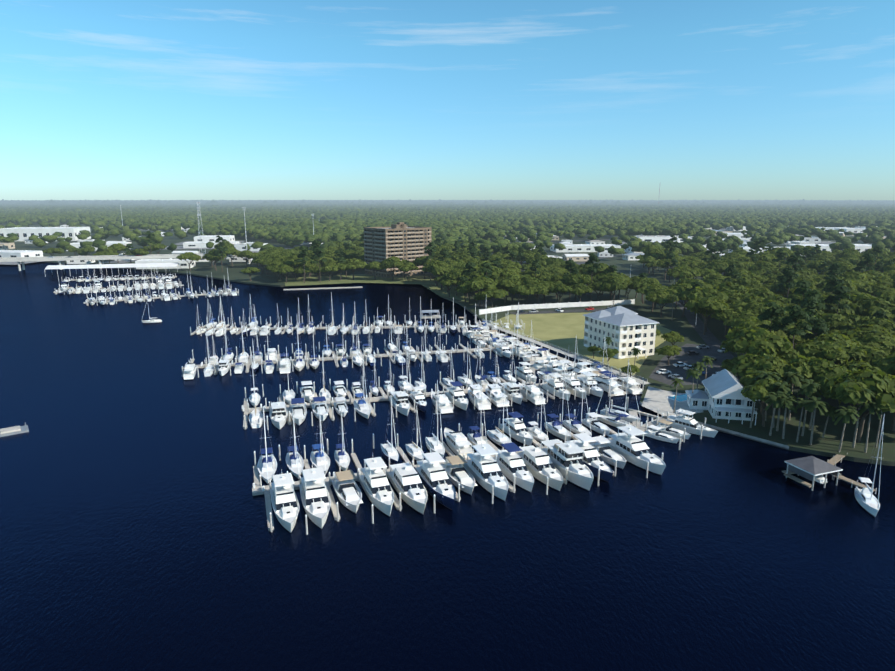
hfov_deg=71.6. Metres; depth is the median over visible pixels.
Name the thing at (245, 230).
light mast
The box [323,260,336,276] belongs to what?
oak tree
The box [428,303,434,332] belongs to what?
sailboat
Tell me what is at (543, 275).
oak tree
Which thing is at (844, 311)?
oak tree
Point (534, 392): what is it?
motor yacht
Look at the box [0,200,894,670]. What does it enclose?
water
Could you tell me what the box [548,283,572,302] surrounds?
oak tree
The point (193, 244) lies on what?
town roof
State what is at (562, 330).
lawn
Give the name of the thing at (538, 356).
cruiser
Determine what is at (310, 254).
oak tree
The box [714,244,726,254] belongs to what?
pine tree
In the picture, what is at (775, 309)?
pine tree
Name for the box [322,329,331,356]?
sailboat
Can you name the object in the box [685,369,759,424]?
clubhouse
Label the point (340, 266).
oak tree
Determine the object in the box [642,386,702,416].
pool deck
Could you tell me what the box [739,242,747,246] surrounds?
town roof
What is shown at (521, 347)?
sailboat
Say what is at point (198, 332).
sailboat
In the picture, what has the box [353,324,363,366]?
sailboat
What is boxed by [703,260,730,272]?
oak tree
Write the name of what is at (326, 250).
oak tree
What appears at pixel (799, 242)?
town roof
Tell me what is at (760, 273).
oak tree
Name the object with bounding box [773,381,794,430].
palm tree
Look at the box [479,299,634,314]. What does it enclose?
boundary wall
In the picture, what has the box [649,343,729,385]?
parking lot
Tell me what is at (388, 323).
sailboat
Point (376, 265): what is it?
oak tree
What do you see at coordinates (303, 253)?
pine tree
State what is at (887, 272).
oak tree
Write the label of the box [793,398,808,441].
palm tree
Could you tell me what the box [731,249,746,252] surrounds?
oak tree
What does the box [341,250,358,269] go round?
oak tree
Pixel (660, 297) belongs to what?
oak tree
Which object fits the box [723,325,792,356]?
oak tree
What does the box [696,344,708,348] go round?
car
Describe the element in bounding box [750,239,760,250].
pine tree
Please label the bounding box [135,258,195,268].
marina shed
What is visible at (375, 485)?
motor yacht
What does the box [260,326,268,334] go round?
cruiser
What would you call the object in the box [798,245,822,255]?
oak tree
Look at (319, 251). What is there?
pine tree
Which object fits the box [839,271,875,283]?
oak tree
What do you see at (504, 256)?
oak tree
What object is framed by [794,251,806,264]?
pine tree
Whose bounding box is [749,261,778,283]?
oak tree
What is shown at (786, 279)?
pine tree
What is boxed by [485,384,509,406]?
motor yacht
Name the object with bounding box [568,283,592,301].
oak tree
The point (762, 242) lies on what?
pine tree
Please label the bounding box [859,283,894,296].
oak tree
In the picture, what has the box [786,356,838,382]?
oak tree
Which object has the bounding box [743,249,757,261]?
pine tree
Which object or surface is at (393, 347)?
sailboat
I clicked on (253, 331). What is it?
sailboat
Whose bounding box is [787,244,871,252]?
store
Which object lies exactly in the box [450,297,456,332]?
sailboat
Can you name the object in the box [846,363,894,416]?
oak tree
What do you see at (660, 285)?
oak tree
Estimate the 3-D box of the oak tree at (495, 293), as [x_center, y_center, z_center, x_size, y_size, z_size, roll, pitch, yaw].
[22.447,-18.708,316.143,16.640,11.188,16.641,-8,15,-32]
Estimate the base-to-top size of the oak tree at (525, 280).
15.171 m
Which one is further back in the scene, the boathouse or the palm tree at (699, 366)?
the palm tree at (699, 366)
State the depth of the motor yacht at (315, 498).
112.88 m
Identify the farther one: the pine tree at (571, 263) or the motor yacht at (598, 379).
the pine tree at (571, 263)
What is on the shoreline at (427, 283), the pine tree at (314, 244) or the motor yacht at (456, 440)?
the pine tree at (314, 244)
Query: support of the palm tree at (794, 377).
on the ground at (827, 445)
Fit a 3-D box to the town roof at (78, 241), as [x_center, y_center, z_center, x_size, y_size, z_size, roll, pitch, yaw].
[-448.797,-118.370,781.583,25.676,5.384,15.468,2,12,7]
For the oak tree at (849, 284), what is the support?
on the ground at (827, 445)
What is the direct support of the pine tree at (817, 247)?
on the ground at (827, 445)
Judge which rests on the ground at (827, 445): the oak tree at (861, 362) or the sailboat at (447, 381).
the oak tree at (861, 362)
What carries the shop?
on the ground at (827, 445)
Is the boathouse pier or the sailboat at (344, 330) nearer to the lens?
the boathouse pier
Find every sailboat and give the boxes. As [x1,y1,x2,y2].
[108,282,114,304]
[127,277,132,302]
[142,299,161,322]
[189,277,193,297]
[196,305,205,334]
[204,332,213,376]
[205,307,215,335]
[206,305,216,327]
[209,335,217,363]
[215,297,226,335]
[216,304,224,327]
[223,319,233,361]
[230,308,237,334]
[238,323,248,361]
[242,311,249,334]
[249,297,257,326]
[249,351,260,406]
[249,366,262,427]
[250,308,258,334]
[251,344,258,371]
[252,318,262,360]
[257,406,276,483]
[264,321,273,373]
[275,306,280,333]
[283,347,294,404]
[286,318,292,333]
[286,409,303,478]
[293,326,304,371]
[295,323,302,358]
[296,299,304,333]
[307,297,313,334]
[309,336,319,368]
[310,404,329,474]
[320,353,330,400]
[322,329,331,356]
[327,292,336,334]
[334,407,349,470]
[340,306,348,334]
[340,335,347,366]
[350,332,357,355]
[351,301,358,334]
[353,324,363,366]
[354,353,370,418]
[362,306,368,333]
[367,317,375,365]
[369,357,378,396]
[375,308,379,332]
[380,398,399,463]
[384,361,394,394]
[386,295,391,325]
[387,315,397,352]
[395,322,405,364]
[398,347,412,393]
[402,321,409,351]
[405,405,423,460]
[407,298,412,325]
[415,345,425,392]
[417,296,423,332]
[422,322,431,361]
[425,380,444,457]
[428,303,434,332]
[435,319,447,361]
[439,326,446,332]
[443,351,454,386]
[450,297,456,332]
[458,342,472,386]
[462,312,467,330]
[467,383,487,445]
[474,324,484,357]
[475,340,488,386]
[482,301,488,329]
[487,313,497,346]
[487,352,500,384]
[487,384,511,446]
[503,345,516,382]
[513,310,525,355]
[516,302,521,328]
[527,391,548,441]
[544,366,570,440]
[563,377,591,435]
[565,337,579,370]
[591,336,608,373]
[597,368,631,426]
[600,359,640,422]
[854,414,884,516]
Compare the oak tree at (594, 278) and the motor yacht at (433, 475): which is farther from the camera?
the oak tree at (594, 278)
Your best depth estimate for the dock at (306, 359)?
222.69 m
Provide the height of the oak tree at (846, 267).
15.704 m
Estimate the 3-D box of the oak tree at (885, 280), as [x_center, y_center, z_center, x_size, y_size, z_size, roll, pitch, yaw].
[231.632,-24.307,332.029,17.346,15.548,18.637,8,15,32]
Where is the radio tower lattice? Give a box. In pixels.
[196,202,205,252]
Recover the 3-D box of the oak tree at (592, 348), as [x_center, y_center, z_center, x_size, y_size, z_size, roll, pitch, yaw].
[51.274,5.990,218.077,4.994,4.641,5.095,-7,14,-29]
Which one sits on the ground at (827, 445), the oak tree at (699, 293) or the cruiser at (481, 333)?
the oak tree at (699, 293)
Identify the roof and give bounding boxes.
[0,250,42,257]
[25,239,47,243]
[67,260,94,263]
[77,239,104,242]
[115,252,134,260]
[172,251,198,253]
[183,241,238,247]
[194,235,234,241]
[233,243,267,250]
[553,239,609,242]
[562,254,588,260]
[585,240,604,243]
[598,251,612,256]
[622,253,643,259]
[636,236,691,242]
[710,229,732,234]
[725,232,751,239]
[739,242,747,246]
[791,241,814,243]
[797,236,820,242]
[816,227,847,230]
[846,235,885,243]
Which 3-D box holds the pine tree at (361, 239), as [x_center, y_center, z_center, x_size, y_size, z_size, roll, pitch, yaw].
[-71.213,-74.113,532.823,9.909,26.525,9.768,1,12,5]
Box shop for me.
[229,257,251,261]
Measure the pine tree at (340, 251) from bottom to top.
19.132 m
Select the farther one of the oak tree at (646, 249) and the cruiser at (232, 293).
the oak tree at (646, 249)
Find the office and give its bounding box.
[0,243,14,249]
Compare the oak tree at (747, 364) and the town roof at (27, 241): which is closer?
the oak tree at (747, 364)
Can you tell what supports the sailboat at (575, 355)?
on the water
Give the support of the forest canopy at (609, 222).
on the ground at (827, 445)
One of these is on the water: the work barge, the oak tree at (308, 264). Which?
the work barge
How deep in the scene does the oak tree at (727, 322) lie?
238.34 m
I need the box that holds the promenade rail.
[487,320,647,381]
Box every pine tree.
[124,244,133,263]
[144,231,155,249]
[214,246,225,271]
[215,236,224,263]
[294,246,308,282]
[310,248,326,273]
[311,240,323,273]
[333,249,348,259]
[337,256,345,278]
[344,243,351,250]
[359,234,363,246]
[424,242,435,280]
[433,238,442,246]
[437,251,449,262]
[439,248,450,257]
[452,241,460,252]
[459,262,477,302]
[468,247,479,259]
[471,241,477,250]
[481,262,492,303]
[482,246,490,255]
[484,254,491,259]
[491,257,502,267]
[496,245,501,252]
[507,252,516,261]
[517,247,525,258]
[529,259,541,277]
[534,243,546,256]
[563,260,578,301]
[585,253,600,299]
[608,265,617,271]
[638,272,647,300]
[664,240,674,267]
[664,253,678,281]
[669,235,678,246]
[690,281,702,319]
[702,247,720,261]
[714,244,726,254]
[724,264,740,281]
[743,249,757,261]
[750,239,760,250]
[756,239,768,251]
[757,302,790,332]
[772,249,787,267]
[776,277,800,293]
[777,267,798,297]
[781,305,812,345]
[783,254,802,270]
[790,280,812,306]
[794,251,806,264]
[800,291,824,330]
[800,318,829,339]
[802,248,813,261]
[811,244,821,253]
[817,261,828,272]
[822,275,843,295]
[823,263,843,279]
[824,285,850,313]
[853,253,874,271]
[870,246,882,263]
[872,311,888,319]
[874,261,883,271]
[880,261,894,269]
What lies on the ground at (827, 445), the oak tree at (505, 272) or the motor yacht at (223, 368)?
the oak tree at (505, 272)
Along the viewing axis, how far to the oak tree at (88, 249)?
568.63 m
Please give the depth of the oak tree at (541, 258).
425.18 m
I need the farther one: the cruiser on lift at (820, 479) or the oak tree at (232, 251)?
the oak tree at (232, 251)
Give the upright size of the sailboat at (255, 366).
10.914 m
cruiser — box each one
[67,287,72,293]
[83,287,89,293]
[99,297,105,304]
[164,294,169,300]
[166,283,171,288]
[230,290,236,295]
[234,362,243,373]
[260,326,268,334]
[266,348,276,359]
[290,398,306,425]
[300,381,314,402]
[312,396,328,421]
[332,381,346,396]
[332,470,362,513]
[334,397,347,417]
[335,344,345,355]
[351,382,362,397]
[363,344,371,354]
[376,316,383,325]
[394,325,402,333]
[407,349,416,361]
[441,455,477,494]
[467,328,493,338]
[472,334,485,347]
[477,330,501,338]
[484,333,505,342]
[493,336,514,342]
[493,337,518,346]
[520,347,541,357]
[522,348,551,361]
[537,371,552,382]
[577,370,604,380]
[582,412,609,436]
[590,436,626,468]
[628,411,644,435]
[644,425,678,443]
[651,420,690,439]
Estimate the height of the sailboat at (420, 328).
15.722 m
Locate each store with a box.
[523,255,561,262]
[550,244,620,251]
[624,245,719,253]
[726,227,746,230]
[728,246,800,254]
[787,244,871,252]
[835,228,865,231]
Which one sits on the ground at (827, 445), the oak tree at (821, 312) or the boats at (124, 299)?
the oak tree at (821, 312)
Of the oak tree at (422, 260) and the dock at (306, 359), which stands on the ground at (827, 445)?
the oak tree at (422, 260)
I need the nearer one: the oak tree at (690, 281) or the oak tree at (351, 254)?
the oak tree at (690, 281)
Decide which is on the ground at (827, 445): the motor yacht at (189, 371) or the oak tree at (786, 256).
the oak tree at (786, 256)
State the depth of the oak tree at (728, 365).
185.55 m
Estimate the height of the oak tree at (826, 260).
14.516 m
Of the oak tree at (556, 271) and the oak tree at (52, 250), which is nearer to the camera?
the oak tree at (556, 271)
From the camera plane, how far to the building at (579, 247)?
657.52 m
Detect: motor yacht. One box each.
[60,281,66,290]
[94,280,100,288]
[183,360,196,379]
[218,360,230,375]
[270,401,287,429]
[270,469,298,532]
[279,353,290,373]
[299,465,330,528]
[359,457,393,516]
[387,451,427,513]
[389,387,409,415]
[409,386,426,411]
[414,448,455,509]
[431,391,452,413]
[444,427,472,457]
[445,381,467,410]
[462,324,487,335]
[464,440,508,500]
[468,384,490,409]
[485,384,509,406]
[492,442,533,491]
[496,344,511,357]
[499,382,522,404]
[500,412,532,445]
[510,342,536,354]
[514,362,536,381]
[517,434,562,490]
[519,378,545,404]
[532,354,565,369]
[540,360,576,371]
[541,373,570,400]
[541,439,593,490]
[551,360,573,377]
[560,362,597,380]
[560,371,586,399]
[565,428,612,482]
[577,372,602,396]
[582,370,618,386]
[595,374,623,395]
[604,425,665,474]
[613,376,641,394]
[661,409,717,437]
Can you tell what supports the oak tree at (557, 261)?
on the ground at (827, 445)
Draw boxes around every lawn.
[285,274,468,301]
[490,312,671,375]
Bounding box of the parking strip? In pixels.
[510,307,637,314]
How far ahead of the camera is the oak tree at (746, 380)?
158.76 m
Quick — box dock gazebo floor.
[420,315,440,318]
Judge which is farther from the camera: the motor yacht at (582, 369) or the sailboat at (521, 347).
the sailboat at (521, 347)
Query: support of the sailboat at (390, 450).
on the water
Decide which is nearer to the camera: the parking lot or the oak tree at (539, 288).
the parking lot
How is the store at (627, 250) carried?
on the ground at (827, 445)
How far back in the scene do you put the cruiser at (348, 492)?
117.61 m
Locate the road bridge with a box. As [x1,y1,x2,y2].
[0,252,257,270]
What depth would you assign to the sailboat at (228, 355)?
218.81 m
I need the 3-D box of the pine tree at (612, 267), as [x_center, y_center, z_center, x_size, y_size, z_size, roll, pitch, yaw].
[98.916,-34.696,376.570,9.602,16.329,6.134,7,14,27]
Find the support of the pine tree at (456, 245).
on the ground at (827, 445)
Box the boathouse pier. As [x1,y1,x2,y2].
[827,451,876,493]
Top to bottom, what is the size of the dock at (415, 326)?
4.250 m
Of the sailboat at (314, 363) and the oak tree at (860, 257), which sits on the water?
the sailboat at (314, 363)
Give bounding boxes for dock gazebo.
[421,310,439,316]
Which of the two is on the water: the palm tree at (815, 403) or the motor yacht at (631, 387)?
the motor yacht at (631, 387)
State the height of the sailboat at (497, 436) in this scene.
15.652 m
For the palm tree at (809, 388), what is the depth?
143.02 m
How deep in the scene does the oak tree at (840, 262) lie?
409.93 m
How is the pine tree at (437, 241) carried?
on the ground at (827, 445)
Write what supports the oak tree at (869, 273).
on the ground at (827, 445)
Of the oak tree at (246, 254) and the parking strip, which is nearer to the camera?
the parking strip
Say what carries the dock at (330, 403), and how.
in the water
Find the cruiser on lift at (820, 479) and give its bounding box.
[814,475,826,483]
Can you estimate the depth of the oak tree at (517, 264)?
402.47 m
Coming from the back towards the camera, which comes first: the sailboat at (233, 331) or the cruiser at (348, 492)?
the sailboat at (233, 331)
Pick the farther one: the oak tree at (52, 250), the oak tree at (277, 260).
the oak tree at (52, 250)
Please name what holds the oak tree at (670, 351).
on the ground at (827, 445)
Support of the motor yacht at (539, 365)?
on the water
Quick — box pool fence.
[641,404,703,415]
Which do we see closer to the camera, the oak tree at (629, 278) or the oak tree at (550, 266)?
the oak tree at (629, 278)
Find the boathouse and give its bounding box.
[782,456,842,490]
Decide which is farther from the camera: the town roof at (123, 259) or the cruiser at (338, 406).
the town roof at (123, 259)
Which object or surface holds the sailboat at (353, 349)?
on the water
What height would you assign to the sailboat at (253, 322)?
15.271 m
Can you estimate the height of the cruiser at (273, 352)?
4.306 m
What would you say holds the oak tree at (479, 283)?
on the ground at (827, 445)
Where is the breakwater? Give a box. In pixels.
[283,286,362,289]
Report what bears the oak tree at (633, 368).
on the promenade
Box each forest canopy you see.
[0,203,894,211]
[0,209,894,238]
[0,226,894,255]
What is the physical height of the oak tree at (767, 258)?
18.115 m
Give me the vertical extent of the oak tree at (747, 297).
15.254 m
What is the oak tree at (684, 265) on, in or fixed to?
on the ground at (827, 445)
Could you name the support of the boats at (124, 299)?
on the water
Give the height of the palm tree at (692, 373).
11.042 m
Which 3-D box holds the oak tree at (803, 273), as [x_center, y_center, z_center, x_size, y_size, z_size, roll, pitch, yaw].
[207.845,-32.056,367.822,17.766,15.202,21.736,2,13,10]
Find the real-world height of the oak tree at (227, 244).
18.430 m
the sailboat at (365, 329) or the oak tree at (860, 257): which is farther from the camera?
the oak tree at (860, 257)
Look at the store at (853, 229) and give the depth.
986.66 m
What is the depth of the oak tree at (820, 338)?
185.04 m
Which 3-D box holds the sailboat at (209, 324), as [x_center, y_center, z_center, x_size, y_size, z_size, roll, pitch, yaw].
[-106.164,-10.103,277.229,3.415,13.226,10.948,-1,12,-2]
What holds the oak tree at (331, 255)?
on the ground at (827, 445)
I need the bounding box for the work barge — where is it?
[0,422,28,436]
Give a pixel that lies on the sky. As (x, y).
(100, 99)
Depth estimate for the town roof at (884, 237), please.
803.49 m
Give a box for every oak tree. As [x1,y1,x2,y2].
[43,248,61,255]
[68,247,80,254]
[80,247,95,254]
[95,250,118,263]
[107,243,127,262]
[131,248,148,254]
[143,246,153,253]
[148,243,166,253]
[176,252,201,270]
[203,249,226,270]
[214,240,233,258]
[223,247,240,265]
[237,250,258,266]
[241,267,260,280]
[252,255,266,272]
[256,257,272,274]
[263,249,280,253]
[267,255,292,279]
[267,265,279,281]
[274,264,295,282]
[281,255,307,279]
[284,248,298,253]
[293,266,313,281]
[296,260,314,278]
[305,251,322,258]
[312,266,323,279]
[314,255,332,273]
[320,264,337,280]
[322,248,331,253]
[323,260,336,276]
[325,253,339,260]
[333,263,347,279]
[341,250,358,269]
[342,258,366,279]
[343,245,358,250]
[365,261,386,279]
[380,256,402,279]
[397,259,415,279]
[398,264,418,280]
[412,256,433,278]
[422,260,448,285]
[427,261,453,289]
[433,248,449,253]
[434,245,452,252]
[434,276,454,291]
[440,279,458,296]
[442,243,454,248]
[442,268,468,295]
[448,261,462,266]
[451,252,473,260]
[453,264,464,268]
[454,285,475,301]
[458,272,480,292]
[459,265,478,269]
[460,246,480,251]
[461,275,480,300]
[461,276,498,306]
[464,258,477,261]
[474,296,491,307]
[475,288,508,307]
[476,261,492,265]
[476,266,504,279]
[494,275,522,301]
[496,279,516,304]
[500,253,513,260]
[500,269,518,276]
[501,264,520,272]
[504,261,521,268]
[507,247,525,253]
[507,284,533,304]
[517,253,533,263]
[519,268,541,276]
[520,276,539,302]
[525,248,544,252]
[525,265,548,271]
[525,283,549,303]
[526,255,552,265]
[536,271,550,280]
[536,281,552,303]
[544,274,564,297]
[545,264,560,269]
[546,257,566,266]
[547,268,564,274]
[548,281,569,302]
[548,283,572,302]
[560,273,590,301]
[562,263,577,271]
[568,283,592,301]
[576,263,593,272]
[582,271,595,276]
[587,281,616,300]
[588,346,601,357]
[590,263,615,274]
[592,273,602,294]
[597,273,629,300]
[599,348,618,365]
[601,277,626,304]
[615,272,631,296]
[620,365,639,376]
[621,280,637,299]
[630,277,659,302]
[631,276,640,297]
[635,285,665,311]
[638,256,660,273]
[640,244,660,253]
[642,249,664,272]
[645,260,658,274]
[645,291,679,317]
[650,283,668,307]
[655,345,681,364]
[657,259,675,279]
[661,248,678,253]
[661,331,684,344]
[665,283,692,316]
[667,266,700,278]
[672,257,684,266]
[676,264,690,267]
[678,278,714,287]
[682,260,697,267]
[683,257,703,263]
[684,297,728,334]
[687,286,728,317]
[694,302,729,331]
[695,262,707,267]
[698,268,721,277]
[702,275,733,282]
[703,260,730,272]
[704,256,722,262]
[707,279,723,287]
[711,308,739,337]
[713,282,749,294]
[720,252,743,259]
[720,339,746,355]
[720,357,739,377]
[721,258,736,275]
[723,313,757,325]
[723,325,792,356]
[724,302,741,308]
[725,293,738,302]
[727,293,764,303]
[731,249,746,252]
[731,261,751,270]
[731,316,757,330]
[731,353,801,405]
[732,269,757,278]
[732,277,762,287]
[733,301,771,314]
[735,257,749,261]
[737,319,785,337]
[739,371,790,414]
[741,378,795,426]
[748,289,780,297]
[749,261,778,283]
[751,255,779,266]
[752,252,776,258]
[752,270,766,275]
[754,274,768,282]
[762,283,789,295]
[762,296,795,305]
[763,274,777,283]
[763,300,786,307]
[764,250,776,253]
[768,272,783,276]
[773,250,792,260]
[775,276,816,293]
[775,313,819,348]
[775,348,806,363]
[776,263,791,267]
[777,248,794,259]
[781,323,812,343]
[784,306,823,330]
[785,355,851,414]
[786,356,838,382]
[788,287,822,298]
[792,295,803,299]
[794,341,866,364]
[795,269,816,278]
[795,333,862,347]
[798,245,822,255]
[802,267,817,274]
[802,332,858,363]
[804,294,854,314]
[806,260,829,273]
[809,254,829,259]
[813,277,824,281]
[815,313,853,330]
[816,288,831,295]
[817,257,831,262]
[817,329,839,336]
[817,368,894,442]
[818,276,856,289]
[822,250,834,254]
[827,322,854,331]
[828,290,863,295]
[829,258,849,263]
[829,261,856,266]
[831,249,841,253]
[836,324,888,336]
[837,248,861,256]
[838,359,874,366]
[839,252,858,257]
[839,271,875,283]
[840,262,855,271]
[843,257,857,264]
[843,313,862,325]
[844,344,891,362]
[846,256,862,262]
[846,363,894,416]
[847,292,871,301]
[847,329,894,352]
[849,297,894,316]
[853,281,868,293]
[853,316,894,331]
[856,254,881,270]
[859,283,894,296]
[860,270,890,278]
[861,248,887,256]
[867,313,894,321]
[869,275,894,287]
[872,354,894,375]
[876,292,894,305]
[878,258,888,262]
[881,270,894,274]
[883,264,894,270]
[889,375,894,430]
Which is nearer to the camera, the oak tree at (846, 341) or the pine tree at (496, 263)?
the oak tree at (846, 341)
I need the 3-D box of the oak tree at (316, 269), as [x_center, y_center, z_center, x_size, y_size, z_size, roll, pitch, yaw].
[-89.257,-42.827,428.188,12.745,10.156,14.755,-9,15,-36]
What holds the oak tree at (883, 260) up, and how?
on the ground at (827, 445)
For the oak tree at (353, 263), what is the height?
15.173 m
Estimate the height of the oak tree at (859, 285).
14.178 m
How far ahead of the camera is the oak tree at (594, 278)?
359.08 m
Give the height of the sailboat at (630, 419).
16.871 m
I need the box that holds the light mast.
[242,207,247,263]
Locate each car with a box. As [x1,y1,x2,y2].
[656,369,670,374]
[668,374,682,379]
[673,362,687,366]
[683,365,692,370]
[685,350,698,354]
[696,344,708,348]
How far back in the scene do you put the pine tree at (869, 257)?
361.44 m
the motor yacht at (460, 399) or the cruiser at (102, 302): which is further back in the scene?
the cruiser at (102, 302)
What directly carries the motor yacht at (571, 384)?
on the water
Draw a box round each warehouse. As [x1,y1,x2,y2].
[0,227,90,240]
[66,242,131,250]
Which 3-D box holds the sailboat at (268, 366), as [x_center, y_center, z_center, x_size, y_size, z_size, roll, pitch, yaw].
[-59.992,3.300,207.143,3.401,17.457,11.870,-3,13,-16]
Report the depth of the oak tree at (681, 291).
291.28 m
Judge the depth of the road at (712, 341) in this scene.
255.35 m
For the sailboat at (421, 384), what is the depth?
184.93 m
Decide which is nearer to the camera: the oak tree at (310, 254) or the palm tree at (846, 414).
the palm tree at (846, 414)
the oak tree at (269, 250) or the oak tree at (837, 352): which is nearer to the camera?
the oak tree at (837, 352)
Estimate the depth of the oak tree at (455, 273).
354.03 m
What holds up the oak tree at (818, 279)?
on the ground at (827, 445)
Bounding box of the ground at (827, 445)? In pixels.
[0,200,894,465]
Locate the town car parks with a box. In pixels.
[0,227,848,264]
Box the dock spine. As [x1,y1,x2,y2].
[528,337,535,383]
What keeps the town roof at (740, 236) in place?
on the ground at (827, 445)
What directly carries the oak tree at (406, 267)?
on the ground at (827, 445)
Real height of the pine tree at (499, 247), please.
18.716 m
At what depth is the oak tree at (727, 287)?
283.12 m
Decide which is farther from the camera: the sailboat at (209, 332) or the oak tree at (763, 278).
the oak tree at (763, 278)
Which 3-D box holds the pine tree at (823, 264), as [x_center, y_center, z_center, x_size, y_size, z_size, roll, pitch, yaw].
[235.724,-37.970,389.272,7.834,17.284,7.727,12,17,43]
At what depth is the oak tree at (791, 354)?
178.43 m
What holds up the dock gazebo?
on the dock gazebo floor
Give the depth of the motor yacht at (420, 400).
170.43 m
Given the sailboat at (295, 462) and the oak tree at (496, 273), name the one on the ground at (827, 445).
the oak tree at (496, 273)
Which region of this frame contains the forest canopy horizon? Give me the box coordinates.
[0,199,894,204]
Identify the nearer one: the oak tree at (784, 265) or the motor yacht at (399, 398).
the motor yacht at (399, 398)
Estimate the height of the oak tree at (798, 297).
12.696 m
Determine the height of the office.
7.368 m
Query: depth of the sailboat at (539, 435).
147.23 m
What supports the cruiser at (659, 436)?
on the water
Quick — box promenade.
[481,322,650,383]
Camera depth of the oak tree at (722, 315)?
246.75 m
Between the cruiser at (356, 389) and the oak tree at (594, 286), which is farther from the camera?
the oak tree at (594, 286)
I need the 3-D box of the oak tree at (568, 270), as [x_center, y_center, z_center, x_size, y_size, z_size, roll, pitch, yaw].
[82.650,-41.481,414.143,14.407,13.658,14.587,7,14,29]
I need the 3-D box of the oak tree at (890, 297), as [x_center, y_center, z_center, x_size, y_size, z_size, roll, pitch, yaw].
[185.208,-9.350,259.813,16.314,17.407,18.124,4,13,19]
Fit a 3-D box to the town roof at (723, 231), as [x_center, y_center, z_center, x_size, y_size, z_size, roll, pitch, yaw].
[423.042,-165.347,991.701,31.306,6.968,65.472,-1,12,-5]
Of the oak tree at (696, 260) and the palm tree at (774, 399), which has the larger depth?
the oak tree at (696, 260)
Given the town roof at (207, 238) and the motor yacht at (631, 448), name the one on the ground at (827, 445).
the town roof at (207, 238)
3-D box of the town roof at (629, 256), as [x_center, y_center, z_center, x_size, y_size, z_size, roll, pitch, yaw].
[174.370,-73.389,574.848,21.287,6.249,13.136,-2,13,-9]
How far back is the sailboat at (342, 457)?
132.47 m
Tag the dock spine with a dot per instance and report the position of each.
(532, 367)
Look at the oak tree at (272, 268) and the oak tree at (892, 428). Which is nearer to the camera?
the oak tree at (892, 428)
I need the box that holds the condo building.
[583,306,658,358]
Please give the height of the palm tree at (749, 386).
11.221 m
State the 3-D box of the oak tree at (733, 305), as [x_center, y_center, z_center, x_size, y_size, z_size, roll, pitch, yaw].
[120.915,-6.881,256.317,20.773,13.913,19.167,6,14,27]
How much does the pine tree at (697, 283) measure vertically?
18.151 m
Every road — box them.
[471,254,622,307]
[675,300,733,358]
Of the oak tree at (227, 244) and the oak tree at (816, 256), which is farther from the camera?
the oak tree at (227, 244)
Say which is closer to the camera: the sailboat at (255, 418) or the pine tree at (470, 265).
the sailboat at (255, 418)
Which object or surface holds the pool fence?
on the pool deck
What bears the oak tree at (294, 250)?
on the ground at (827, 445)
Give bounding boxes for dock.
[44,263,180,276]
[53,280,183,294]
[61,274,176,281]
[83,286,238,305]
[181,333,541,377]
[190,314,524,335]
[242,364,547,429]
[252,409,663,534]
[466,326,641,396]
[516,359,643,398]
[588,397,705,449]
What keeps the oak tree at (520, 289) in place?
on the ground at (827, 445)
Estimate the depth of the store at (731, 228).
1095.02 m
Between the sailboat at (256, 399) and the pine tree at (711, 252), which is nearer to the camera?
the sailboat at (256, 399)
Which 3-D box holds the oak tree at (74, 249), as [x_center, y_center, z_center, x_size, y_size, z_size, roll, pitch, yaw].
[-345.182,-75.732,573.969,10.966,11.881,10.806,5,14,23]
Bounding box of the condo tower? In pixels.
[364,222,431,277]
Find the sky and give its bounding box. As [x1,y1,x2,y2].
[0,0,894,199]
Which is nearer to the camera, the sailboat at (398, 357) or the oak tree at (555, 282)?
the sailboat at (398, 357)
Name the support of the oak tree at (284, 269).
on the ground at (827, 445)
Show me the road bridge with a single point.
(59, 259)
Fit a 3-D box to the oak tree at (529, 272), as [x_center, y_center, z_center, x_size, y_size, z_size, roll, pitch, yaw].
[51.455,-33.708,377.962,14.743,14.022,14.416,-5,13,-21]
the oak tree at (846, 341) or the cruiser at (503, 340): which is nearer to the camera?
the oak tree at (846, 341)
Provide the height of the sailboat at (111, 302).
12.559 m
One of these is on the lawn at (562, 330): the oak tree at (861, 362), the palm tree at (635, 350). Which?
the palm tree at (635, 350)
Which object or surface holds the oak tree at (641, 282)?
on the ground at (827, 445)
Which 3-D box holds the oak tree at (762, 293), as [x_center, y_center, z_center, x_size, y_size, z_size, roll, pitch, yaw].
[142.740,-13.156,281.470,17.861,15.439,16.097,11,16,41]
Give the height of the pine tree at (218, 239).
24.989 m
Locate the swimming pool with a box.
[666,393,686,401]
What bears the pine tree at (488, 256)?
on the ground at (827, 445)
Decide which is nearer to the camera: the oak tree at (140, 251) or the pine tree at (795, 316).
the pine tree at (795, 316)
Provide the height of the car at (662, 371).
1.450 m
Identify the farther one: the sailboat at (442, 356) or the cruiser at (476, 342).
the cruiser at (476, 342)
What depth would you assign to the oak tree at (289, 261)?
421.77 m
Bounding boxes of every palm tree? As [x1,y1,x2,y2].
[605,337,611,361]
[631,347,640,364]
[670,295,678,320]
[670,378,683,412]
[685,368,700,392]
[691,362,706,389]
[699,356,713,390]
[743,385,756,427]
[753,371,780,420]
[764,391,786,435]
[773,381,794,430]
[778,396,797,438]
[783,371,803,420]
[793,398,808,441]
[794,379,823,435]
[803,396,829,444]
[809,392,817,429]
[818,405,838,437]
[834,406,859,451]
[852,384,877,447]
[857,400,881,452]
[875,410,891,447]
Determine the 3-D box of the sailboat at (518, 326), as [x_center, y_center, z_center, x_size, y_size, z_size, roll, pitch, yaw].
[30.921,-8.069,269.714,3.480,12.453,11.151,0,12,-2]
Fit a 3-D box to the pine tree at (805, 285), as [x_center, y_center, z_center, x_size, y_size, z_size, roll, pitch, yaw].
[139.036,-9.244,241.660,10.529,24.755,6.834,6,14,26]
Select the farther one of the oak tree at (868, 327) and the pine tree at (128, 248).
the pine tree at (128, 248)
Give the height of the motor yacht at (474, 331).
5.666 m

